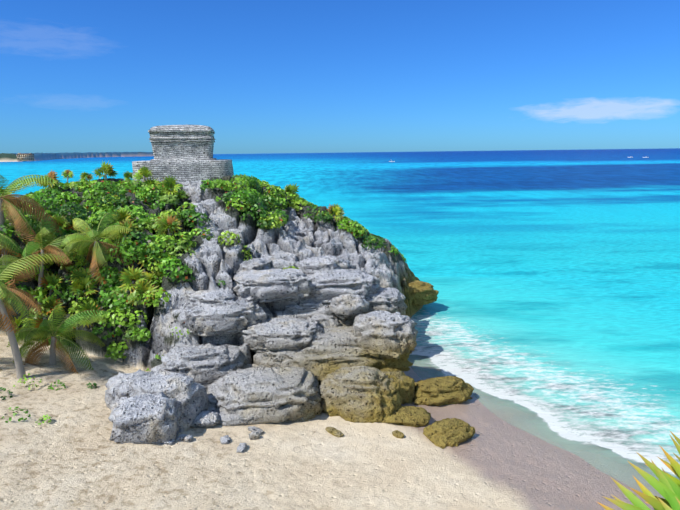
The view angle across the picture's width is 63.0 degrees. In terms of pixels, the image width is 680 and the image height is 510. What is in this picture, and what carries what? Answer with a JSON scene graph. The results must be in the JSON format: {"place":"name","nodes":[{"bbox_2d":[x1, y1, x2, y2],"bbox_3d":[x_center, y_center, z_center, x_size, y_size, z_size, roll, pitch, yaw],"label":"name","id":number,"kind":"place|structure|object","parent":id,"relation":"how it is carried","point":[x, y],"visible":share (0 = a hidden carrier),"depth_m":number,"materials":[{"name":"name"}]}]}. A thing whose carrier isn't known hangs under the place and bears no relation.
{"place":"outdoors","nodes":[
{"label":"outdoors","id":0,"kind":"place"},
{"bbox_2d":[0,148,679,498],"bbox_3d":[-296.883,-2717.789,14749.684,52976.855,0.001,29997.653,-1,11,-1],"label":"sea","id":1,"kind":"structure","parent":0,"point":[552,277],"depth_m":61.03,"materials":[{"name":"liquid"}]},
{"bbox_2d":[0,152,679,509],"bbox_3d":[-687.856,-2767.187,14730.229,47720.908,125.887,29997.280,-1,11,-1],"label":"ground","id":2,"kind":"structure","parent":0,"point":[70,456],"depth_m":21.29,"materials":[{"name":"beige sand"}]},
{"bbox_2d":[16,153,34,160],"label":"shore building","id":3,"kind":"structure","parent":2,"relation":"on","point":[26,157],"depth_m":1334.64,"materials":[{"name":"paint"}]},
{"bbox_2d":[0,250,251,424],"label":"creepers","id":4,"kind":"object","parent":2,"relation":"on","point":[52,388],"visible":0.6,"depth_m":23.79,"materials":[{"name":"green plant"}]},
{"bbox_2d":[0,160,344,378],"bbox_3d":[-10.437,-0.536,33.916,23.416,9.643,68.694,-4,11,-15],"label":"palm trees","id":5,"kind":"object","parent":2,"relation":"on","point":[19,366],"visible":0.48,"depth_m":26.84,"materials":[{"name":"plant"}]},
{"bbox_2d":[132,125,233,182],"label":"temple of the wind","id":6,"kind":"structure","parent":2,"relation":"on","point":[182,153],"depth_m":45.81,"materials":[{"name":"grey stone"}]},
{"bbox_2d":[0,174,406,360],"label":"shrubs","id":7,"kind":"object","parent":2,"relation":"on","point":[259,203],"visible":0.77,"depth_m":33.28,"materials":[{"name":"green plant"}]},
{"bbox_2d":[105,256,475,448],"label":"boulders","id":8,"kind":"object","parent":2,"relation":"on","point":[316,358],"visible":0.92,"depth_m":26.20,"materials":[{"name":"grey stone"}]},
{"bbox_2d":[163,426,458,452],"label":"beach stones","id":9,"kind":"object","parent":2,"relation":"on","point":[255,433],"visible":0.73,"depth_m":21.43,"materials":[{"name":"grey stone"}]},
{"bbox_2d":[596,430,679,509],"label":"fan palm","id":10,"kind":"object","parent":2,"relation":"on","point":[666,486],"visible":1,"depth_m":2.45,"materials":[{"name":"green plant"}]},
{"bbox_2d":[0,0,679,153],"label":"sky","id":11,"kind":"structure","parent":0,"point":[82,76],"materials":[{"name":"blue"}]}
]}

